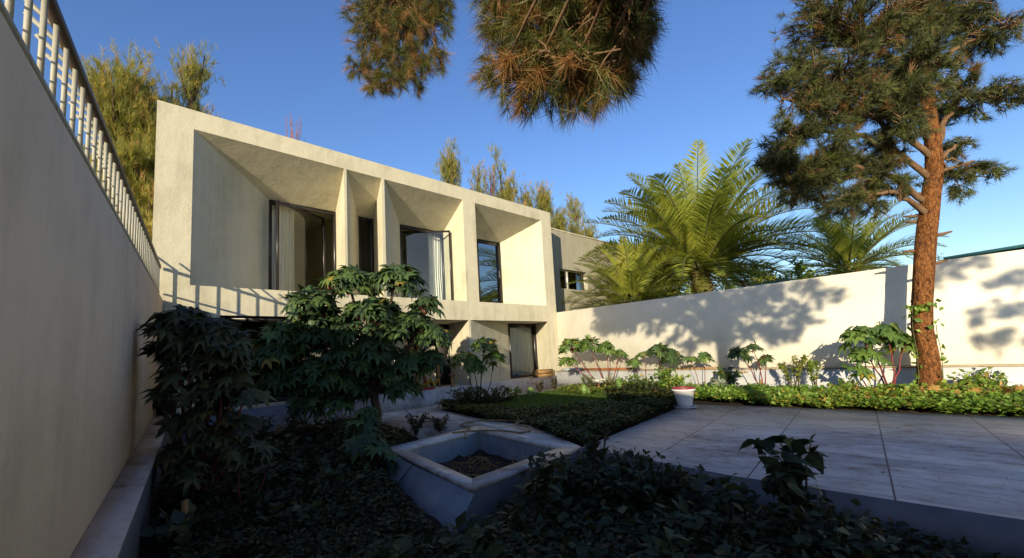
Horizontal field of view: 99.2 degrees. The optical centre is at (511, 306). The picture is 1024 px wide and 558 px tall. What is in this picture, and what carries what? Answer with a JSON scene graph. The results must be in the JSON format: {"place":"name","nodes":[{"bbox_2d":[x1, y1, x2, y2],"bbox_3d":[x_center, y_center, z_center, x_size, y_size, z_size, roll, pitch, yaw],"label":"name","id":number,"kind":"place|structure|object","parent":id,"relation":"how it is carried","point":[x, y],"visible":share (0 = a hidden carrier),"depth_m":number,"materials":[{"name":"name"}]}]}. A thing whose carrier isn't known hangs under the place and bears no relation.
{"place":"outdoors","nodes":[
{"label":"outdoors","id":0,"kind":"place"},
{"bbox_2d":[155,393,177,414],"bbox_3d":[-6.695,1.889,8.450,0.372,0.468,0.372,3,-9,-45],"label":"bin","id":1,"kind":"object","parent":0,"point":[167,408],"visible":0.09,"depth_m":8.33,"materials":[{"name":"black plastic"}]},
{"bbox_2d":[182,387,581,458],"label":"path","id":2,"kind":"structure","parent":0,"point":[399,420],"depth_m":9.86,"materials":[{"name":"concrete"}]},
{"bbox_2d":[428,414,451,432],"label":"herb","id":3,"kind":"object","parent":2,"relation":"on","point":[436,421],"visible":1,"depth_m":9.25,"materials":[{"name":"plant"}]},
{"bbox_2d":[452,419,559,438],"bbox_3d":[-0.362,2.430,8.883,2.183,0.081,2.007,3,-9,-45],"label":"garden hose","id":4,"kind":"object","parent":2,"relation":"on","point":[469,430],"visible":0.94,"depth_m":8.50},
{"bbox_2d":[422,378,439,387],"bbox_3d":[-2.866,2.686,15.346,0.468,0.336,0.468,3,-9,-45],"label":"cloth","id":5,"kind":"object","parent":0,"point":[430,382],"visible":0.98,"depth_m":15.26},
{"bbox_2d":[2,0,1023,291],"label":"sky","id":6,"kind":"structure","parent":0,"point":[277,60],"materials":[{"name":"blue"}]},
{"bbox_2d":[139,436,902,557],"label":"garden bed","id":7,"kind":"object","parent":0,"point":[151,550],"visible":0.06,"depth_m":4.90,"materials":[{"name":"plant"}]},
{"bbox_2d":[140,498,207,553],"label":"herb","id":8,"kind":"object","parent":7,"relation":"on","point":[162,530],"visible":0.82,"depth_m":4.54,"materials":[{"name":"green plant"}]},
{"bbox_2d":[181,500,188,530],"bbox_3d":[-3.513,2.357,4.693,0.109,0.509,0.076,-4,-6,8],"label":"stake","id":9,"kind":"object","parent":7,"relation":"on","point":[184,506],"visible":0.33,"depth_m":4.70,"materials":[{"name":"brown wood"}]},
{"bbox_2d":[136,304,277,502],"bbox_3d":[-4.208,1.319,5.966,1.822,2.755,1.226,-5,-6,13],"label":"castor plant","id":10,"kind":"object","parent":7,"relation":"on","point":[203,345],"visible":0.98,"depth_m":5.83,"materials":[{"name":"green plant"}]},
{"bbox_2d":[156,455,274,557],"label":"ground cover","id":11,"kind":"object","parent":7,"relation":"on","point":[217,546],"visible":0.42,"depth_m":4.93,"materials":[{"name":"plant"}]},
{"bbox_2d":[221,440,279,508],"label":"castor plant","id":12,"kind":"object","parent":7,"relation":"on","point":[262,448],"visible":0.86,"depth_m":5.71,"materials":[{"name":"green plant"}]},
{"bbox_2d":[253,415,275,440],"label":"herb","id":13,"kind":"object","parent":7,"relation":"on","point":[262,434],"visible":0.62,"depth_m":8.61,"materials":[{"name":"plant"}]},
{"bbox_2d":[283,413,303,438],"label":"herb","id":14,"kind":"object","parent":7,"relation":"on","point":[293,432],"visible":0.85,"depth_m":8.82,"materials":[{"name":"plant"}]},
{"bbox_2d":[204,414,436,537],"bbox_3d":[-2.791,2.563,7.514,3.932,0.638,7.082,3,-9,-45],"label":"ground cover","id":15,"kind":"object","parent":7,"relation":"on","point":[332,509],"visible":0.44,"depth_m":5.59,"materials":[{"name":"plant"}]},
{"bbox_2d":[321,413,345,440],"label":"herb","id":16,"kind":"object","parent":7,"relation":"on","point":[339,426],"visible":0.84,"depth_m":8.80,"materials":[{"name":"plant"}]},
{"bbox_2d":[246,263,454,430],"bbox_3d":[-3.523,0.991,9.555,4.597,3.892,1.822,-4,-6,5],"label":"castor plant","id":17,"kind":"object","parent":7,"relation":"on","point":[366,369],"visible":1,"depth_m":9.21,"materials":[{"name":"green plant"}]},
{"bbox_2d":[250,524,484,557],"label":"ground cover","id":18,"kind":"object","parent":7,"relation":"on","point":[297,545],"visible":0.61,"depth_m":4.25,"materials":[{"name":"plant"}]},
{"bbox_2d":[337,406,401,474],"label":"castor plant","id":19,"kind":"object","parent":7,"relation":"on","point":[365,424],"visible":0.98,"depth_m":6.89,"materials":[{"name":"green plant"}]},
{"bbox_2d":[404,410,430,434],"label":"herb","id":20,"kind":"object","parent":7,"relation":"on","point":[413,421],"visible":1,"depth_m":9.37,"materials":[{"name":"plant"}]},
{"bbox_2d":[513,457,568,531],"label":"pepper plant","id":21,"kind":"object","parent":7,"relation":"on","point":[539,483],"visible":0.94,"depth_m":4.52,"materials":[{"name":"plant"}]},
{"bbox_2d":[519,449,600,508],"bbox_3d":[0.602,2.129,5.333,0.975,0.761,1.060,-5,-7,21],"label":"bush","id":22,"kind":"object","parent":7,"relation":"on","point":[575,476],"visible":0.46,"depth_m":5.10,"materials":[{"name":"plant"}]},
{"bbox_2d":[575,415,617,489],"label":"bush","id":23,"kind":"object","parent":7,"relation":"on","point":[591,445],"visible":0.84,"depth_m":5.78,"materials":[{"name":"plant"}]},
{"bbox_2d":[579,441,701,519],"bbox_3d":[1.379,2.021,4.931,1.135,0.886,1.245,0,-7,-30],"label":"bush","id":24,"kind":"object","parent":7,"relation":"on","point":[630,490],"visible":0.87,"depth_m":4.81,"materials":[{"name":"plant"}]},
{"bbox_2d":[354,454,1020,557],"bbox_3d":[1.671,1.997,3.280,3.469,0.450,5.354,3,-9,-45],"label":"ground cover","id":25,"kind":"object","parent":7,"relation":"on","point":[618,544],"visible":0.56,"depth_m":3.84,"materials":[{"name":"plant"}]},
{"bbox_2d":[696,473,760,545],"bbox_3d":[2.050,1.925,4.161,0.453,0.742,0.573,3,-9,-45],"label":"pepper plant","id":26,"kind":"object","parent":7,"relation":"on","point":[727,496],"visible":0.97,"depth_m":4.14,"materials":[{"name":"plant"}]},
{"bbox_2d":[739,433,829,516],"bbox_3d":[2.580,1.735,4.044,0.808,1.040,0.538,-2,-6,-9],"label":"pepper plant","id":27,"kind":"object","parent":7,"relation":"on","point":[787,477],"visible":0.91,"depth_m":4.02,"materials":[{"name":"plant"}]},
{"bbox_2d":[762,483,890,557],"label":"bush","id":28,"kind":"object","parent":7,"relation":"on","point":[863,549],"visible":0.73,"depth_m":3.60,"materials":[{"name":"plant"}]},
{"bbox_2d":[478,388,609,417],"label":"grass","id":29,"kind":"structure","parent":0,"point":[550,397],"depth_m":13.46,"materials":[{"name":"plant"}]},
{"bbox_2d":[442,397,711,454],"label":"lawn soil","id":30,"kind":"structure","parent":0,"point":[620,428],"depth_m":9.30,"materials":[{"name":"soil"}]},
{"bbox_2d":[446,386,479,403],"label":"herb","id":31,"kind":"object","parent":30,"relation":"on","point":[466,394],"visible":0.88,"depth_m":12.68,"materials":[{"name":"plant"}]},
{"bbox_2d":[458,385,483,402],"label":"herb","id":32,"kind":"object","parent":30,"relation":"on","point":[476,394],"visible":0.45,"depth_m":13.13,"materials":[{"name":"plant"}]},
{"bbox_2d":[450,336,507,397],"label":"castor plant","id":33,"kind":"object","parent":30,"relation":"on","point":[471,362],"visible":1,"depth_m":13.76,"materials":[{"name":"green plant"}]},
{"bbox_2d":[480,385,511,403],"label":"herb","id":34,"kind":"object","parent":30,"relation":"on","point":[495,392],"visible":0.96,"depth_m":13.24,"materials":[{"name":"plant"}]},
{"bbox_2d":[506,386,522,399],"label":"herb","id":35,"kind":"object","parent":30,"relation":"on","point":[515,395],"visible":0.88,"depth_m":13.67,"materials":[{"name":"green plant"}]},
{"bbox_2d":[534,381,543,391],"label":"herb","id":36,"kind":"object","parent":30,"relation":"on","point":[540,386],"visible":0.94,"depth_m":16.13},
{"bbox_2d":[550,377,557,389],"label":"herb","id":37,"kind":"object","parent":30,"relation":"on","point":[554,382],"visible":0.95,"depth_m":16.61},
{"bbox_2d":[435,393,674,441],"bbox_3d":[0.344,2.566,11.232,4.636,0.432,6.440,3,-9,-45],"label":"ground cover","id":38,"kind":"object","parent":30,"relation":"on","point":[564,413],"visible":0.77,"depth_m":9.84,"materials":[{"name":"plant"}]},
{"bbox_2d":[554,382,616,394],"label":"ground cover","id":39,"kind":"object","parent":30,"relation":"on","point":[574,388],"visible":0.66,"depth_m":15.07,"materials":[{"name":"plant"}]},
{"bbox_2d":[581,385,589,395],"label":"cactus","id":40,"kind":"object","parent":30,"relation":"on","point":[584,388],"visible":0.82,"depth_m":14.43,"materials":[{"name":"plant"}]},
{"bbox_2d":[580,375,594,387],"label":"shrub","id":41,"kind":"object","parent":30,"relation":"on","point":[583,379],"visible":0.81,"depth_m":15.70,"materials":[{"name":"plant"}]},
{"bbox_2d":[557,334,628,385],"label":"castor plant","id":42,"kind":"object","parent":30,"relation":"on","point":[606,347],"visible":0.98,"depth_m":15.72,"materials":[{"name":"green plant"}]},
{"bbox_2d":[600,373,619,385],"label":"shrub","id":43,"kind":"object","parent":30,"relation":"on","point":[609,382],"visible":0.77,"depth_m":15.35,"materials":[{"name":"plant"}]},
{"bbox_2d":[619,372,651,383],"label":"shrub","id":44,"kind":"object","parent":30,"relation":"on","point":[637,377],"visible":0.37,"depth_m":13.46,"materials":[{"name":"green plant"}]},
{"bbox_2d":[623,351,651,380],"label":"castor plant","id":45,"kind":"object","parent":30,"relation":"on","point":[633,362],"visible":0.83,"depth_m":14.78,"materials":[{"name":"green plant"}]},
{"bbox_2d":[600,379,676,402],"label":"ground cover","id":46,"kind":"object","parent":30,"relation":"on","point":[629,392],"visible":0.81,"depth_m":11.37,"materials":[{"name":"plant"}]},
{"bbox_2d":[644,341,684,367],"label":"castor plant","id":47,"kind":"object","parent":30,"relation":"on","point":[660,349],"visible":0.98,"depth_m":14.10,"materials":[{"name":"green plant"}]},
{"bbox_2d":[643,364,691,387],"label":"shrub","id":48,"kind":"object","parent":30,"relation":"on","point":[665,376],"visible":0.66,"depth_m":12.07,"materials":[{"name":"green plant"}]},
{"bbox_2d":[649,381,712,401],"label":"ground cover","id":49,"kind":"object","parent":30,"relation":"on","point":[691,384],"visible":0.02,"depth_m":13.05,"materials":[{"name":"green plant"}]},
{"bbox_2d":[681,352,714,385],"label":"castor plant","id":50,"kind":"object","parent":30,"relation":"on","point":[704,357],"visible":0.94,"depth_m":13.36,"materials":[{"name":"green plant"}]},
{"bbox_2d":[582,403,1023,557],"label":"terrace","id":51,"kind":"structure","parent":0,"point":[943,506],"depth_m":5.33,"materials":[{"name":"concrete"}]},
{"bbox_2d":[671,386,696,408],"bbox_3d":[4.084,2.160,10.340,0.540,0.482,0.540,3,-9,-45],"label":"flower pot","id":52,"kind":"object","parent":51,"relation":"on","point":[683,395],"visible":1,"depth_m":10.17,"materials":[{"name":"ceramic"}]},
{"bbox_2d":[611,406,1020,501],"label":"fallen needles","id":53,"kind":"object","parent":51,"relation":"on","point":[846,442],"visible":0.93,"depth_m":6.26,"materials":[{"name":"brown plant"}]},
{"bbox_2d":[695,398,1023,417],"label":"border soil","id":54,"kind":"structure","parent":0,"point":[744,402],"depth_m":9.28,"materials":[{"name":"soil"}]},
{"bbox_2d":[709,375,730,386],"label":"grey plant","id":55,"kind":"object","parent":54,"relation":"on","point":[722,382],"visible":0.57,"depth_m":12.66,"materials":[{"name":"plant"}]},
{"bbox_2d":[715,365,742,385],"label":"tiered plant","id":56,"kind":"object","parent":54,"relation":"on","point":[728,374],"visible":0.8,"depth_m":12.63,"materials":[{"name":"green plant"}]},
{"bbox_2d":[724,340,774,384],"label":"castor plant","id":57,"kind":"object","parent":54,"relation":"on","point":[737,352],"visible":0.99,"depth_m":12.18,"materials":[{"name":"green plant"}]},
{"bbox_2d":[777,354,808,385],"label":"shrub","id":58,"kind":"object","parent":54,"relation":"on","point":[799,367],"visible":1,"depth_m":11.64,"materials":[{"name":"plant"}]},
{"bbox_2d":[805,359,820,385],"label":"shrub","id":59,"kind":"object","parent":54,"relation":"on","point":[810,365],"visible":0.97,"depth_m":11.20,"materials":[{"name":"green plant"}]},
{"bbox_2d":[826,376,860,389],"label":"shrub","id":60,"kind":"object","parent":54,"relation":"on","point":[840,381],"visible":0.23,"depth_m":10.50,"materials":[{"name":"green plant"}]},
{"bbox_2d":[693,380,1023,415],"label":"ground cover","id":61,"kind":"object","parent":54,"relation":"on","point":[890,395],"visible":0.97,"depth_m":8.94,"materials":[{"name":"green plant"}]},
{"bbox_2d":[816,383,1023,394],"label":"dry leaves","id":62,"kind":"object","parent":61,"relation":"on","point":[977,390],"visible":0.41,"depth_m":8.54,"materials":[{"name":"brown plant"}]},
{"bbox_2d":[838,322,917,385],"bbox_3d":[8.632,1.279,10.105,1.866,1.808,1.216,-2,-6,-6],"label":"castor plant","id":63,"kind":"object","parent":54,"relation":"on","point":[890,334],"visible":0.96,"depth_m":10.06,"materials":[{"name":"green plant"}]},
{"bbox_2d":[744,0,1023,394],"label":"pine tree","id":64,"kind":"object","parent":54,"relation":"on","point":[924,27],"visible":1,"depth_m":9.48,"materials":[{"name":"green plant"}]},
{"bbox_2d":[902,298,950,385],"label":"creeper","id":65,"kind":"object","parent":64,"relation":"attached to","point":[919,308],"visible":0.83,"depth_m":9.73,"materials":[{"name":"green plant"}]},
{"bbox_2d":[950,366,1019,386],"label":"shrub","id":66,"kind":"object","parent":54,"relation":"on","point":[967,379],"visible":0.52,"depth_m":9.39,"materials":[{"name":"green plant"}]},
{"label":"ground","id":67,"kind":"structure","parent":0,"visible":0},
{"bbox_2d":[0,11,171,557],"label":"garden wall","id":68,"kind":"structure","parent":67,"relation":"on","point":[81,302],"depth_m":2.81,"materials":[{"name":"paint"}]},
{"bbox_2d":[0,0,160,292],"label":"steel railing","id":69,"kind":"object","parent":68,"relation":"on","point":[123,205],"visible":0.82,"depth_m":3.39,"materials":[{"name":"metal"}]},
{"bbox_2d":[60,37,180,240],"bbox_3d":[-13.337,-2.959,15.342,4.919,14.663,4.939,-3,-6,-3],"label":"tamarisk tree","id":70,"kind":"object","parent":67,"relation":"on","point":[126,99],"visible":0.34,"depth_m":14.94,"materials":[{"name":"green plant"}]},
{"bbox_2d":[153,37,225,117],"bbox_3d":[-12.970,-3.277,16.952,3.762,15.552,3.746,-5,-6,14],"label":"tamarisk tree","id":71,"kind":"object","parent":67,"relation":"on","point":[191,91],"visible":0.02,"depth_m":17.37,"materials":[{"name":"green plant"}]},
{"bbox_2d":[285,115,301,139],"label":"bare tree","id":72,"kind":"object","parent":67,"relation":"on","point":[291,121],"visible":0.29,"depth_m":20.11,"materials":[{"name":"plant"}]},
{"bbox_2d":[152,100,559,441],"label":"white house","id":73,"kind":"structure","parent":67,"relation":"on","point":[222,186],"depth_m":13.36,"materials":[{"name":"paint"}]},
{"bbox_2d":[221,316,330,406],"bbox_3d":[-5.854,1.347,11.228,2.813,2.141,0.096,3,-9,-45],"label":"window","id":74,"kind":"structure","parent":73,"relation":"in","point":[247,323],"depth_m":10.82,"materials":[{"name":"glass"}]},
{"bbox_2d":[272,205,293,290],"bbox_3d":[-6.823,-1.603,12.924,0.696,2.808,0.079,3,-9,-45],"label":"curtain","id":75,"kind":"object","parent":73,"relation":"hanging from","point":[286,248],"visible":0.66,"depth_m":12.98,"materials":[{"name":"fabric"}]},
{"bbox_2d":[269,199,336,289],"bbox_3d":[-6.299,-1.626,13.153,1.891,2.857,0.645,7,-12,-59],"label":"window","id":76,"kind":"structure","parent":73,"relation":"in","point":[304,209],"depth_m":12.96,"materials":[{"name":"metal"}]},
{"bbox_2d":[358,216,374,294],"bbox_3d":[-4.856,-1.556,14.528,0.520,2.857,0.096,3,-9,-45],"label":"window","id":77,"kind":"structure","parent":73,"relation":"in","point":[371,231],"depth_m":14.63,"materials":[{"name":"metal"}]},
{"bbox_2d":[400,224,452,299],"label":"window","id":78,"kind":"structure","parent":73,"relation":"in","point":[414,229],"depth_m":16.19,"materials":[{"name":"metal"}]},
{"bbox_2d":[428,233,442,299],"bbox_3d":[-2.901,-1.424,16.685,0.626,2.832,0.132,3,-9,-45],"label":"curtain","id":79,"kind":"object","parent":73,"relation":"hanging from","point":[435,267],"visible":0.84,"depth_m":16.66,"materials":[{"name":"fabric"}]},
{"bbox_2d":[436,324,450,384],"bbox_3d":[-2.656,1.827,16.631,0.653,2.284,0.108,3,-9,-45],"label":"door","id":80,"kind":"structure","parent":73,"relation":"in","point":[444,378],"depth_m":16.69,"materials":[{"name":"glass"}]},
{"bbox_2d":[477,239,502,302],"bbox_3d":[-0.932,-1.356,18.365,1.307,2.857,0.132,3,-9,-45],"label":"window","id":81,"kind":"structure","parent":73,"relation":"in","point":[488,252],"depth_m":18.39,"materials":[{"name":"glass"}]},
{"bbox_2d":[510,328,533,374],"bbox_3d":[0.429,1.917,18.920,1.596,2.196,0.079,3,-9,-45],"label":"curtain","id":82,"kind":"object","parent":73,"relation":"hanging from","point":[522,355],"visible":0.83,"depth_m":18.92,"materials":[{"name":"fabric"}]},
{"bbox_2d":[508,324,537,377],"bbox_3d":[0.495,1.890,18.812,1.673,2.281,0.108,3,-9,-45],"label":"window","id":83,"kind":"structure","parent":73,"relation":"in","point":[533,326],"depth_m":18.96,"materials":[{"name":"metal"}]},
{"bbox_2d":[533,369,553,377],"bbox_3d":[1.294,2.769,18.091,0.766,0.300,0.407,0,-7,-24],"label":"wooden crate","id":84,"kind":"object","parent":73,"relation":"on","point":[543,373],"visible":1,"depth_m":17.94,"materials":[{"name":"brown wood"}]},
{"bbox_2d":[432,136,466,186],"bbox_3d":[-3.487,-2.777,26.017,2.654,15.474,2.571,3,-9,-45],"label":"tamarisk tree","id":85,"kind":"object","parent":67,"relation":"on","point":[449,168],"visible":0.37,"depth_m":26.29,"materials":[{"name":"green plant"}]},
{"bbox_2d":[464,156,494,195],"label":"tamarisk tree","id":86,"kind":"object","parent":67,"relation":"on","point":[478,183],"visible":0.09,"depth_m":27.45,"materials":[{"name":"green plant"}]},
{"bbox_2d":[382,425,579,534],"bbox_3d":[-0.790,2.553,6.771,3.706,0.550,3.559,3,-9,-45],"label":"stone planter","id":87,"kind":"object","parent":67,"relation":"on","point":[438,488],"visible":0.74,"depth_m":6.29,"materials":[{"name":"stone"}]},
{"bbox_2d":[448,456,524,476],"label":"twig litter","id":88,"kind":"object","parent":87,"relation":"in","point":[473,461],"visible":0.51,"depth_m":7.27,"materials":[{"name":"brown plant"}]},
{"bbox_2d":[484,167,494,195],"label":"bare tree","id":89,"kind":"object","parent":67,"relation":"on","point":[490,181],"visible":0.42,"depth_m":28.75,"materials":[{"name":"plant"}]},
{"bbox_2d":[482,164,507,198],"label":"tamarisk tree","id":90,"kind":"object","parent":67,"relation":"on","point":[497,194],"visible":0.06,"depth_m":29.28,"materials":[{"name":"green plant"}]},
{"bbox_2d":[335,0,672,137],"bbox_3d":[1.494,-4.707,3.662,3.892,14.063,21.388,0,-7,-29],"label":"pine tree","id":91,"kind":"object","parent":67,"relation":"on","point":[585,54],"visible":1,"depth_m":5.67,"materials":[{"name":"green plant"}]},
{"bbox_2d":[487,141,525,204],"bbox_3d":[-0.110,-3.252,29.406,2.885,16.778,2.898,0,-7,-30],"label":"tamarisk tree","id":92,"kind":"object","parent":67,"relation":"on","point":[507,186],"visible":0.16,"depth_m":29.72,"materials":[{"name":"green plant"}]},
{"bbox_2d":[516,179,536,207],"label":"tamarisk tree","id":93,"kind":"object","parent":67,"relation":"on","point":[525,195],"visible":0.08,"depth_m":31.18,"materials":[{"name":"green plant"}]},
{"bbox_2d":[532,176,559,228],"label":"tamarisk tree","id":94,"kind":"object","parent":67,"relation":"on","point":[543,200],"visible":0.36,"depth_m":32.26,"materials":[{"name":"green plant"}]},
{"bbox_2d":[551,204,573,231],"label":"tamarisk tree","id":95,"kind":"object","parent":67,"relation":"on","point":[561,220],"visible":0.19,"depth_m":33.50,"materials":[{"name":"green plant"}]},
{"bbox_2d":[560,191,600,239],"bbox_3d":[5.848,-2.258,35.074,4.266,15.377,3.729,-1,-6,-18],"label":"tamarisk tree","id":96,"kind":"object","parent":67,"relation":"on","point":[575,211],"visible":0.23,"depth_m":35.47,"materials":[{"name":"green plant"}]},
{"bbox_2d":[551,228,672,312],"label":"annex building","id":97,"kind":"structure","parent":67,"relation":"on","point":[569,249],"depth_m":22.23,"materials":[{"name":"paint"}]},
{"bbox_2d":[560,270,584,290],"bbox_3d":[3.019,-1.309,22.201,2.249,0.977,0.096,3,-9,-45],"label":"window","id":98,"kind":"structure","parent":97,"relation":"in","point":[566,277],"depth_m":22.22,"materials":[{"name":"glass"}]},
{"bbox_2d":[561,235,697,307],"bbox_3d":[5.583,0.358,20.331,6.398,7.050,6.194,3,-9,-45],"label":"palm tree","id":99,"kind":"object","parent":67,"relation":"on","point":[626,287],"visible":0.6,"depth_m":19.76,"materials":[{"name":"green plant"}]},
{"bbox_2d":[580,138,851,303],"bbox_3d":[9.742,-1.775,21.895,12.294,11.173,12.016,3,-9,-45],"label":"palm tree","id":100,"kind":"object","parent":67,"relation":"on","point":[706,238],"visible":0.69,"depth_m":19.95,"materials":[{"name":"green plant"}]},
{"bbox_2d":[733,279,788,288],"bbox_3d":[8.309,1.155,15.292,1.680,4.068,2.520,3,-9,-45],"label":"canopy","id":101,"kind":"object","parent":67,"relation":"on","point":[783,280],"visible":0.09,"depth_m":14.36,"materials":[{"name":"metal"}]},
{"bbox_2d":[745,260,785,284],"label":"bush","id":102,"kind":"object","parent":67,"relation":"on","point":[768,279],"visible":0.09,"depth_m":17.47,"materials":[{"name":"plant"}]},
{"bbox_2d":[556,249,1023,388],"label":"boundary wall","id":103,"kind":"structure","parent":67,"relation":"on","point":[981,297],"depth_m":12.15,"materials":[{"name":"paint"}]},
{"bbox_2d":[561,368,581,370],"bbox_3d":[2.465,2.590,17.938,0.240,0.084,0.960,3,-9,-45],"label":"board","id":104,"kind":"object","parent":103,"relation":"on","point":[568,369],"visible":0.86,"depth_m":17.84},
{"bbox_2d":[582,367,633,369],"bbox_3d":[3.649,2.404,16.761,0.120,0.072,2.280,3,-9,-44],"label":"plank","id":105,"kind":"object","parent":103,"relation":"on","point":[631,368],"visible":0.86,"depth_m":16.64,"materials":[{"name":"wood"}]},
{"bbox_2d":[676,367,717,368],"bbox_3d":[6.034,2.016,14.255,0.192,0.042,1.320,3,-9,-45],"label":"plank","id":106,"kind":"object","parent":103,"relation":"on","point":[697,368],"visible":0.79,"depth_m":14.13,"materials":[{"name":"wood"}]},
{"bbox_2d":[778,252,818,280],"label":"bush","id":107,"kind":"object","parent":67,"relation":"on","point":[799,270],"visible":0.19,"depth_m":16.50,"materials":[{"name":"green plant"}]},
{"bbox_2d":[812,263,855,277],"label":"bush","id":108,"kind":"object","parent":67,"relation":"on","point":[841,270],"visible":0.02,"depth_m":15.00,"materials":[{"name":"plant"}]},
{"bbox_2d":[768,196,949,279],"bbox_3d":[13.201,-0.487,16.653,5.636,7.118,5.445,-2,-6,-7],"label":"palm tree","id":109,"kind":"object","parent":67,"relation":"on","point":[842,247],"visible":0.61,"depth_m":16.15,"materials":[{"name":"green plant"}]},
{"bbox_2d":[943,244,1023,259],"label":"canopy","id":110,"kind":"object","parent":67,"relation":"on","point":[1006,249],"visible":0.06,"depth_m":10.87,"materials":[{"name":"metal"}]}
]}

